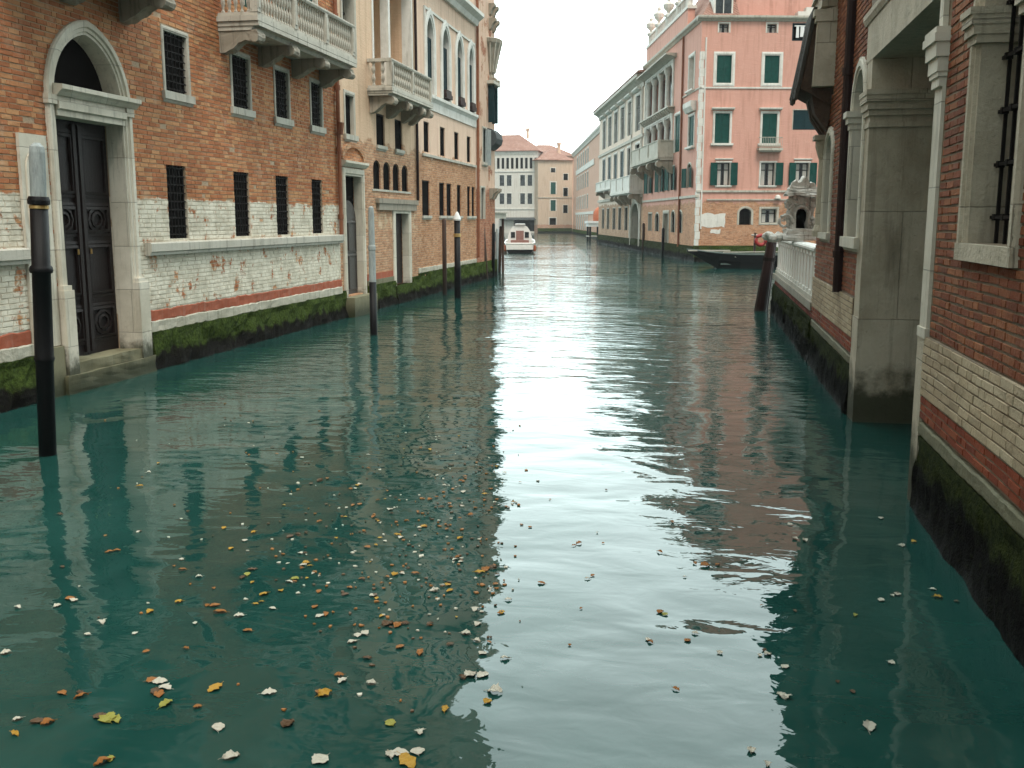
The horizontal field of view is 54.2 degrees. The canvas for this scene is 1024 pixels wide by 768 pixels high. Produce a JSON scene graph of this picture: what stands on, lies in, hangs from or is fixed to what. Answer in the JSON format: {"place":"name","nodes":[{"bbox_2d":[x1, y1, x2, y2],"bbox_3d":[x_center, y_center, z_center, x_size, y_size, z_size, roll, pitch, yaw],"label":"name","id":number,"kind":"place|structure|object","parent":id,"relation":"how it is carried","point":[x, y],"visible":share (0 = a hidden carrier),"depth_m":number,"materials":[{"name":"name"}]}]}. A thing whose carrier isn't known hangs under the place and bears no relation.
{"place":"outdoors","nodes":[
{"label":"outdoors","id":0,"kind":"place"},
{"bbox_2d":[0,233,1023,767],"bbox_3d":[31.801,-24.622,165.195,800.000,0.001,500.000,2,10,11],"label":"canal water","id":1,"kind":"structure","parent":0,"point":[578,375],"depth_m":7.83,"materials":[{"name":"teal liquid"}]},
{"bbox_2d":[27,143,56,456],"bbox_3d":[-5.131,-0.389,10.965,0.244,4.400,0.244,4,10,10],"label":"mooring pole","id":2,"kind":"object","parent":1,"relation":"in","point":[41,269],"visible":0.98,"depth_m":10.81,"materials":[{"name":"black wood"}]},
{"bbox_2d":[98,711,115,722],"bbox_3d":[-2.124,1.752,5.245,0.091,0.033,0.136,-12,10,-33],"label":"leaf","id":3,"kind":"object","parent":1,"relation":"on","point":[106,718],"visible":1,"depth_m":5.25,"materials":[{"name":"yellow plant"}]},
{"bbox_2d":[0,0,356,412],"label":"brick palazzo","id":4,"kind":"structure","parent":1,"relation":"on","point":[194,183],"depth_m":17.74,"materials":[{"name":"brick"}]},
{"bbox_2d":[56,119,89,355],"bbox_3d":[-6.902,-2.209,15.415,0.134,3.660,0.845,2,10,11],"label":"door leaf","id":5,"kind":"structure","parent":4,"relation":"in","point":[66,137],"depth_m":15.58,"materials":[{"name":"brown wood"}]},
{"bbox_2d":[72,121,118,353],"bbox_3d":[-6.740,-2.347,16.253,0.134,3.660,0.845,2,10,11],"label":"door leaf","id":6,"kind":"structure","parent":4,"relation":"in","point":[90,138],"depth_m":16.24,"materials":[{"name":"brown wood"}]},
{"bbox_2d":[166,165,187,238],"bbox_3d":[-6.120,-3.311,18.133,0.091,1.330,0.680,2,10,11],"label":"window","id":7,"kind":"structure","parent":4,"relation":"in","point":[175,183],"depth_m":18.18,"materials":[{"name":"black metal"}]},
{"bbox_2d":[160,24,195,106],"bbox_3d":[-6.050,-5.684,17.924,0.190,1.300,1.070,2,10,11],"label":"window","id":8,"kind":"structure","parent":4,"relation":"in","point":[175,59],"depth_m":18.00,"materials":[{"name":"black metal"}]},
{"bbox_2d":[233,171,249,235],"bbox_3d":[-5.632,-3.729,20.663,0.091,1.330,0.700,2,10,11],"label":"window","id":9,"kind":"structure","parent":4,"relation":"in","point":[240,181],"depth_m":20.72,"materials":[{"name":"black metal"}]},
{"bbox_2d":[229,52,255,120],"bbox_3d":[-5.567,-6.097,20.430,0.190,1.300,1.040,2,10,11],"label":"window","id":10,"kind":"structure","parent":4,"relation":"in","point":[240,63],"depth_m":20.53,"materials":[{"name":"grey stone"}]},
{"bbox_2d":[275,176,288,234],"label":"window","id":11,"kind":"structure","parent":4,"relation":"in","point":[281,200],"depth_m":22.69,"materials":[{"name":"black metal"}]},
{"bbox_2d":[273,65,293,128],"bbox_3d":[-5.184,-6.424,22.412,0.190,1.300,0.990,2,10,11],"label":"window","id":12,"kind":"structure","parent":4,"relation":"in","point":[281,76],"depth_m":22.50,"materials":[{"name":"grey stone"}]},
{"bbox_2d":[311,179,321,232],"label":"window","id":13,"kind":"structure","parent":4,"relation":"in","point":[316,207],"depth_m":24.72,"materials":[{"name":"black metal"}]},
{"bbox_2d":[309,77,326,135],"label":"window","id":14,"kind":"structure","parent":4,"relation":"in","point":[316,126],"depth_m":24.49,"materials":[{"name":"grey stone"}]},
{"bbox_2d":[218,749,239,759],"bbox_3d":[-1.382,1.814,4.881,0.109,0.033,0.052,-2,14,-31],"label":"leaf","id":15,"kind":"object","parent":1,"relation":"on","point":[230,753],"visible":1,"depth_m":4.89,"materials":[{"name":"white plant"}]},
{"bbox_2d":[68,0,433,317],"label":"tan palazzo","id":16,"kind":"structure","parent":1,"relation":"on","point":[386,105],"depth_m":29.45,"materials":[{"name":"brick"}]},
{"bbox_2d":[340,0,356,59],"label":"window","id":17,"kind":"structure","parent":16,"relation":"in","point":[347,7],"depth_m":26.74,"materials":[{"name":"grey stone"}]},
{"bbox_2d":[343,89,358,142],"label":"window","id":18,"kind":"structure","parent":16,"relation":"in","point":[349,133],"depth_m":26.86,"materials":[{"name":"grey stone"}]},
{"bbox_2d":[346,200,357,293],"bbox_3d":[-4.482,-3.737,27.378,0.080,2.540,1.270,2,10,11],"label":"door","id":19,"kind":"structure","parent":16,"relation":"in","point":[351,219],"depth_m":27.62,"materials":[{"name":"grey wood"}]},
{"bbox_2d":[373,161,379,188],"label":"window","id":20,"kind":"structure","parent":16,"relation":"in","point":[375,166],"depth_m":29.16,"materials":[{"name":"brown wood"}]},
{"bbox_2d":[376,113,387,151],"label":"window","id":21,"kind":"structure","parent":16,"relation":"in","point":[380,146],"depth_m":29.34,"materials":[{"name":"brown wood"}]},
{"bbox_2d":[383,162,388,189],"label":"window","id":22,"kind":"structure","parent":16,"relation":"in","point":[385,168],"depth_m":30.07,"materials":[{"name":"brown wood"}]},
{"bbox_2d":[393,164,397,190],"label":"window","id":23,"kind":"structure","parent":16,"relation":"in","point":[395,171],"depth_m":30.99,"materials":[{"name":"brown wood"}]},
{"bbox_2d":[375,198,418,285],"bbox_3d":[-3.615,-4.287,31.200,0.320,2.900,4.100,2,10,11],"label":"stone doorway","id":24,"kind":"structure","parent":16,"relation":"in","point":[404,207],"depth_m":32.21,"materials":[{"name":"beige stone"}]},
{"bbox_2d":[396,213,402,283],"bbox_3d":[-3.732,-4.250,31.745,0.070,2.450,1.500,2,10,11],"label":"door","id":25,"kind":"structure","parent":16,"relation":"in","point":[398,216],"depth_m":32.11,"materials":[{"name":"grey wood"}]},
{"bbox_2d":[395,120,404,155],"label":"window","id":26,"kind":"structure","parent":16,"relation":"in","point":[398,150],"depth_m":31.09,"materials":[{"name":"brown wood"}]},
{"bbox_2d":[402,166,406,191],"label":"window","id":27,"kind":"structure","parent":16,"relation":"in","point":[404,174],"depth_m":31.92,"materials":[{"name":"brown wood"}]},
{"bbox_2d":[78,410,539,711],"bbox_3d":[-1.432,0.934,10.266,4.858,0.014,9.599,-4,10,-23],"label":"leaf crumbs","id":28,"kind":"object","parent":1,"relation":"on","point":[387,617],"visible":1,"depth_m":7.70,"materials":[{"name":"orange plant"}]},
{"bbox_2d":[311,754,328,764],"bbox_3d":[-0.933,1.821,4.867,0.088,0.018,0.095,-1,9,-6],"label":"leaf","id":29,"kind":"object","parent":1,"relation":"on","point":[319,758],"visible":1,"depth_m":4.86,"materials":[{"name":"white plant"}]},
{"bbox_2d":[368,206,377,334],"bbox_3d":[-3.139,-2.041,22.565,0.170,3.880,0.170,2,10,11],"label":"mooring pole","id":30,"kind":"object","parent":1,"relation":"in","point":[372,286],"visible":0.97,"depth_m":22.44,"materials":[{"name":"black wood"}]},
{"bbox_2d":[397,751,415,767],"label":"leaf","id":31,"kind":"object","parent":1,"relation":"on","point":[407,759],"visible":1,"depth_m":4.85,"materials":[{"name":"plant"}]},
{"bbox_2d":[442,218,446,294],"bbox_3d":[-2.327,-3.886,34.546,0.160,3.620,0.160,2,10,11],"label":"mooring pole","id":32,"kind":"object","parent":1,"relation":"in","point":[444,260],"visible":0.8,"depth_m":34.42,"materials":[{"name":"brown wood"}]},
{"bbox_2d":[416,0,483,296],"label":"peach palazzo","id":33,"kind":"structure","parent":1,"relation":"on","point":[446,62],"depth_m":36.66,"materials":[{"name":"paint"}]},
{"bbox_2d":[423,121,427,151],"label":"window","id":34,"kind":"structure","parent":33,"relation":"in","point":[425,123],"depth_m":34.21,"materials":[{"name":"black glass"}]},
{"bbox_2d":[422,180,431,219],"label":"window","id":35,"kind":"structure","parent":33,"relation":"in","point":[425,200],"depth_m":34.34,"materials":[{"name":"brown wood"}]},
{"bbox_2d":[425,7,436,95],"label":"window","id":36,"kind":"structure","parent":33,"relation":"in","point":[430,31],"depth_m":34.39,"materials":[{"name":"white stone"}]},
{"bbox_2d":[440,127,443,155],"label":"window","id":37,"kind":"structure","parent":33,"relation":"in","point":[441,129],"depth_m":36.30,"materials":[{"name":"black glass"}]},
{"bbox_2d":[439,183,446,219],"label":"window","id":38,"kind":"structure","parent":33,"relation":"in","point":[441,202],"depth_m":36.42,"materials":[{"name":"black glass"}]},
{"bbox_2d":[440,19,452,102],"bbox_3d":[-2.489,-11.702,36.156,0.470,2.819,1.490,2,10,11],"label":"window","id":39,"kind":"structure","parent":33,"relation":"in","point":[445,39],"depth_m":36.31,"materials":[{"name":"white stone"}]},
{"bbox_2d":[446,183,453,219],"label":"window","id":40,"kind":"structure","parent":33,"relation":"in","point":[449,217],"depth_m":37.50,"materials":[{"name":"black glass"}]},
{"bbox_2d":[454,132,457,159],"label":"window","id":41,"kind":"structure","parent":33,"relation":"in","point":[455,134],"depth_m":38.33,"materials":[{"name":"black glass"}]},
{"bbox_2d":[454,30,465,108],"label":"window","id":42,"kind":"structure","parent":33,"relation":"in","point":[459,53],"depth_m":38.38,"materials":[{"name":"white stone"}]},
{"bbox_2d":[457,185,462,219],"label":"window","id":43,"kind":"structure","parent":33,"relation":"in","point":[458,186],"depth_m":39.00,"materials":[{"name":"black glass"}]},
{"bbox_2d":[467,39,476,113],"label":"window","id":44,"kind":"structure","parent":33,"relation":"in","point":[471,63],"depth_m":40.28,"materials":[{"name":"white stone"}]},
{"bbox_2d":[453,212,460,297],"bbox_3d":[-1.808,-3.776,33.206,0.260,3.840,0.260,2,10,11],"label":"mooring pole","id":45,"kind":"object","parent":1,"relation":"in","point":[457,264],"visible":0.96,"depth_m":33.06,"materials":[{"name":"black wood"}]},
{"bbox_2d":[484,228,487,278],"bbox_3d":[-1.149,-5.217,43.725,0.160,3.260,0.160,-2,9,11],"label":"mooring pole","id":46,"kind":"object","parent":1,"relation":"in","point":[485,254],"visible":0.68,"depth_m":43.60,"materials":[{"name":"brown wood"}]},
{"bbox_2d":[475,0,502,280],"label":"corner house","id":47,"kind":"structure","parent":1,"relation":"on","point":[488,137],"depth_m":43.06,"materials":[{"name":"beige paint"}]},
{"bbox_2d":[480,186,485,218],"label":"window","id":48,"kind":"structure","parent":47,"relation":"in","point":[482,188],"depth_m":43.14,"materials":[{"name":"grey stone"}]},
{"bbox_2d":[482,126,488,166],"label":"window","id":49,"kind":"structure","parent":47,"relation":"in","point":[485,164],"depth_m":42.98,"materials":[{"name":"grey stone"}]},
{"bbox_2d":[492,223,494,277],"bbox_3d":[-0.842,-5.498,44.961,0.160,3.410,0.160,2,10,11],"label":"mooring pole","id":50,"kind":"object","parent":1,"relation":"in","point":[493,246],"visible":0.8,"depth_m":44.81,"materials":[{"name":"black wood"}]},
{"bbox_2d":[495,228,498,271],"bbox_3d":[-0.722,-5.752,47.269,0.160,3.160,0.160,3,10,10],"label":"mooring pole","id":51,"kind":"object","parent":1,"relation":"in","point":[497,243],"visible":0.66,"depth_m":47.09,"materials":[{"name":"blue paint"}]},
{"bbox_2d":[498,226,501,271],"bbox_3d":[-0.608,-6.179,49.550,0.160,3.260,0.160,3,10,10],"label":"mooring pole","id":52,"kind":"object","parent":1,"relation":"in","point":[500,247],"visible":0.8,"depth_m":49.41,"materials":[{"name":"brown wood"}]},
{"bbox_2d":[495,212,506,271],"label":"jetty roof","id":53,"kind":"structure","parent":1,"relation":"on","point":[500,215],"depth_m":49.11,"materials":[{"name":"grey wood"}]},
{"bbox_2d":[495,122,543,232],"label":"white house","id":54,"kind":"structure","parent":1,"relation":"on","point":[515,155],"depth_m":189.79,"materials":[{"name":"paint"}]},
{"bbox_2d":[514,220,533,230],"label":"window","id":55,"kind":"structure","parent":54,"relation":"in","point":[529,223],"depth_m":190.51,"materials":[{"name":"grey"}]},
{"bbox_2d":[504,224,535,252],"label":"motorboat","id":56,"kind":"object","parent":1,"relation":"on","point":[519,240],"visible":0.95,"depth_m":77.19,"materials":[{"name":"white paint"}]},
{"bbox_2d":[532,142,573,232],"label":"tan house","id":57,"kind":"structure","parent":1,"relation":"on","point":[553,194],"depth_m":188.12,"materials":[{"name":"beige paint"}]},
{"bbox_2d":[550,181,556,193],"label":"window","id":58,"kind":"structure","parent":57,"relation":"in","point":[553,184],"depth_m":187.79,"materials":[{"name":"green stone"}]},
{"bbox_2d":[536,145,573,228],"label":"roofscape house","id":59,"kind":"structure","parent":1,"relation":"on","point":[553,148],"depth_m":211.60,"materials":[{"name":"orange stone"}]},
{"bbox_2d":[571,125,599,237],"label":"orange house","id":60,"kind":"structure","parent":1,"relation":"on","point":[585,153],"depth_m":153.63,"materials":[{"name":"paint"}]},
{"bbox_2d":[585,207,598,240],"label":"landing shelter","id":61,"kind":"object","parent":1,"relation":"on","point":[593,223],"visible":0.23,"depth_m":119.23,"materials":[{"name":"white fabric"}]},
{"bbox_2d":[593,69,644,250],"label":"white palazzo","id":62,"kind":"structure","parent":1,"relation":"on","point":[619,112],"depth_m":90.92,"materials":[{"name":"paint"}]},
{"bbox_2d":[599,114,606,149],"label":"window","id":63,"kind":"structure","parent":62,"relation":"in","point":[603,116],"depth_m":104.71,"materials":[{"name":"white stone"}]},
{"bbox_2d":[602,157,605,180],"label":"window","id":64,"kind":"structure","parent":62,"relation":"in","point":[604,159],"depth_m":104.67,"materials":[{"name":"white stone"}]},
{"bbox_2d":[605,110,611,146],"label":"window","id":65,"kind":"structure","parent":62,"relation":"in","point":[608,112],"depth_m":100.03,"materials":[{"name":"white stone"}]},
{"bbox_2d":[607,154,611,179],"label":"window","id":66,"kind":"structure","parent":62,"relation":"in","point":[610,156],"depth_m":100.76,"materials":[{"name":"white stone"}]},
{"bbox_2d":[610,105,618,143],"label":"window","id":67,"kind":"structure","parent":62,"relation":"in","point":[614,108],"depth_m":95.75,"materials":[{"name":"white stone"}]},
{"bbox_2d":[613,151,617,178],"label":"window","id":68,"kind":"structure","parent":62,"relation":"in","point":[615,158],"depth_m":96.43,"materials":[{"name":"grey glass"}]},
{"bbox_2d":[617,99,625,139],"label":"window","id":69,"kind":"structure","parent":62,"relation":"in","point":[622,109],"depth_m":91.25,"materials":[{"name":"white stone"}]},
{"bbox_2d":[620,148,624,176],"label":"window","id":70,"kind":"structure","parent":62,"relation":"in","point":[622,152],"depth_m":91.83,"materials":[{"name":"grey glass"}]},
{"bbox_2d":[624,206,627,229],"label":"window","id":71,"kind":"structure","parent":62,"relation":"in","point":[626,207],"depth_m":89.75,"materials":[{"name":"grey stone"}]},
{"bbox_2d":[624,93,632,135],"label":"window","id":72,"kind":"structure","parent":62,"relation":"in","point":[627,97],"depth_m":87.10,"materials":[{"name":"white stone"}]},
{"bbox_2d":[627,145,631,174],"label":"window","id":73,"kind":"structure","parent":62,"relation":"in","point":[628,148],"depth_m":88.12,"materials":[{"name":"grey glass"}]},
{"bbox_2d":[631,86,641,131],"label":"window","id":74,"kind":"structure","parent":62,"relation":"in","point":[637,89],"depth_m":82.75,"materials":[{"name":"white stone"}]},
{"bbox_2d":[629,0,818,261],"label":"pink palazzo","id":75,"kind":"structure","parent":1,"relation":"on","point":[724,157],"depth_m":60.62,"materials":[{"name":"paint"}]},
{"bbox_2d":[644,174,651,193],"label":"window","id":76,"kind":"structure","parent":75,"relation":"in","point":[647,184],"depth_m":77.84,"materials":[{"name":"green wood"}]},
{"bbox_2d":[654,168,663,191],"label":"window","id":77,"kind":"structure","parent":75,"relation":"in","point":[658,186],"depth_m":73.11,"materials":[{"name":"green wood"}]},
{"bbox_2d":[664,165,674,190],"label":"window","id":78,"kind":"structure","parent":75,"relation":"in","point":[669,179],"depth_m":69.13,"materials":[{"name":"green wood"}]},
{"bbox_2d":[670,210,674,232],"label":"window","id":79,"kind":"structure","parent":75,"relation":"in","point":[672,228],"depth_m":68.41,"materials":[{"name":"grey stone"}]},
{"bbox_2d":[673,111,679,152],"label":"window","id":80,"kind":"structure","parent":75,"relation":"in","point":[677,115],"depth_m":66.84,"materials":[{"name":"green wood"}]},
{"bbox_2d":[681,162,691,187],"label":"window","id":81,"kind":"structure","parent":75,"relation":"in","point":[685,183],"depth_m":63.32,"materials":[{"name":"green wood"}]},
{"bbox_2d":[683,100,695,149],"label":"window","id":82,"kind":"structure","parent":75,"relation":"in","point":[689,107],"depth_m":62.00,"materials":[{"name":"white stone"}]},
{"bbox_2d":[685,51,695,93],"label":"window","id":83,"kind":"structure","parent":75,"relation":"in","point":[691,58],"depth_m":62.59,"materials":[{"name":"white stone"}]},
{"bbox_2d":[710,107,734,145],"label":"window","id":84,"kind":"structure","parent":75,"relation":"in","point":[722,120],"depth_m":60.05,"materials":[{"name":"green stone"}]},
{"bbox_2d":[710,158,737,186],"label":"window","id":85,"kind":"structure","parent":75,"relation":"in","point":[722,173],"depth_m":60.45,"materials":[{"name":"green wood"}]},
{"bbox_2d":[718,22,730,32],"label":"window","id":86,"kind":"structure","parent":75,"relation":"in","point":[723,27],"depth_m":59.33,"materials":[{"name":"white stone"}]},
{"bbox_2d":[713,51,735,85],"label":"window","id":87,"kind":"structure","parent":75,"relation":"in","point":[724,62],"depth_m":59.51,"materials":[{"name":"green wood"}]},
{"bbox_2d":[737,206,752,224],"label":"window","id":88,"kind":"structure","parent":75,"relation":"in","point":[745,213],"depth_m":61.11,"materials":[{"name":"black glass"}]},
{"bbox_2d":[759,207,778,224],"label":"window","id":89,"kind":"structure","parent":75,"relation":"in","point":[767,215],"depth_m":61.20,"materials":[{"name":"grey stone"}]},
{"bbox_2d":[758,107,782,145],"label":"window","id":90,"kind":"structure","parent":75,"relation":"in","point":[769,120],"depth_m":60.14,"materials":[{"name":"green stone"}]},
{"bbox_2d":[758,161,783,186],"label":"window","id":91,"kind":"structure","parent":75,"relation":"in","point":[770,172],"depth_m":60.67,"materials":[{"name":"white stone"}]},
{"bbox_2d":[760,52,783,86],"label":"window","id":92,"kind":"structure","parent":75,"relation":"in","point":[772,62],"depth_m":59.61,"materials":[{"name":"green wood"}]},
{"bbox_2d":[766,22,778,32],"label":"window","id":93,"kind":"structure","parent":75,"relation":"in","point":[771,27],"depth_m":59.41,"materials":[{"name":"white stone"}]},
{"bbox_2d":[792,23,805,40],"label":"window","id":94,"kind":"structure","parent":75,"relation":"in","point":[794,38],"depth_m":59.93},
{"bbox_2d":[794,25,804,37],"bbox_3d":[17.517,-20.846,59.234,1.600,0.750,0.050,0,9,-2],"label":"laundry","id":95,"kind":"object","parent":75,"relation":"hanging from","point":[801,30],"visible":0.54,"depth_m":59.19,"materials":[{"name":"white fabric"}]},
{"bbox_2d":[788,158,816,184],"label":"window","id":96,"kind":"structure","parent":75,"relation":"in","point":[797,169],"depth_m":60.57,"materials":[{"name":"green wood"}]},
{"bbox_2d":[792,109,814,129],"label":"window","id":97,"kind":"structure","parent":75,"relation":"in","point":[800,118],"depth_m":60.20,"materials":[{"name":"teal wood"}]},
{"bbox_2d":[687,249,777,268],"bbox_3d":[13.787,-6.596,53.507,8.788,1.395,2.070,1,9,7],"label":"work boat","id":98,"kind":"object","parent":1,"relation":"on","point":[733,260],"visible":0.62,"depth_m":53.00,"materials":[{"name":"black paint"}]},
{"bbox_2d":[754,241,775,310],"bbox_3d":[7.169,-2.854,28.530,0.624,2.785,0.375,2,10,11],"label":"leaning post","id":99,"kind":"object","parent":1,"relation":"in","point":[763,287],"visible":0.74,"depth_m":28.38,"materials":[{"name":"wood"}]},
{"bbox_2d":[767,242,776,309],"bbox_3d":[7.354,-2.908,28.846,0.493,2.772,0.263,2,10,11],"label":"leaning post","id":100,"kind":"object","parent":1,"relation":"in","point":[771,278],"visible":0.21,"depth_m":28.75,"materials":[{"name":"wood"}]},
{"bbox_2d":[770,273,812,361],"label":"quay terrace","id":101,"kind":"structure","parent":1,"relation":"in","point":[790,310],"depth_m":21.56,"materials":[{"name":"grey stone"}]},
{"bbox_2d":[775,241,815,300],"bbox_3d":[6.540,-2.782,22.999,0.280,0.998,10.080,2,10,11],"label":"balustrade","id":102,"kind":"object","parent":101,"relation":"on","point":[795,268],"visible":0.86,"depth_m":21.60,"materials":[{"name":"white stone"}]},
{"bbox_2d":[762,176,816,241],"bbox_3d":[6.365,-3.927,22.460,1.410,1.483,0.657,1,9,5],"label":"carved shrine","id":103,"kind":"object","parent":102,"relation":"on","point":[800,204],"visible":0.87,"depth_m":22.39,"materials":[{"name":"stone"}]},
{"bbox_2d":[863,720,875,732],"bbox_3d":[1.845,1.769,5.163,0.068,0.034,0.121,7,17,18],"label":"leaf","id":104,"kind":"object","parent":1,"relation":"on","point":[869,725],"visible":1,"depth_m":5.17,"materials":[{"name":"grey plant"}]},
{"bbox_2d":[789,0,1023,667],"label":"red brick palazzo","id":105,"kind":"structure","parent":1,"relation":"on","point":[915,108],"depth_m":8.60,"materials":[{"name":"brick"}]},
{"bbox_2d":[817,127,834,241],"bbox_3d":[5.327,-3.277,16.435,0.390,1.855,1.240,2,10,11],"label":"window","id":106,"kind":"structure","parent":105,"relation":"in","point":[828,157],"depth_m":16.80,"materials":[{"name":"stone"}]},
{"bbox_2d":[839,57,867,252],"bbox_3d":[4.764,-3.055,13.366,0.450,2.536,1.410,2,10,11],"label":"window","id":107,"kind":"structure","parent":105,"relation":"in","point":[856,142],"depth_m":13.83,"materials":[{"name":"stone"}]},
{"bbox_2d":[953,0,1023,267],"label":"window","id":108,"kind":"structure","parent":105,"relation":"in","point":[991,202],"depth_m":7.41,"materials":[{"name":"grey stone"}]},
{"bbox_2d":[494,0,697,152],"label":"sky","id":109,"kind":"structure","parent":0,"point":[560,60],"materials":[{"name":"white"}]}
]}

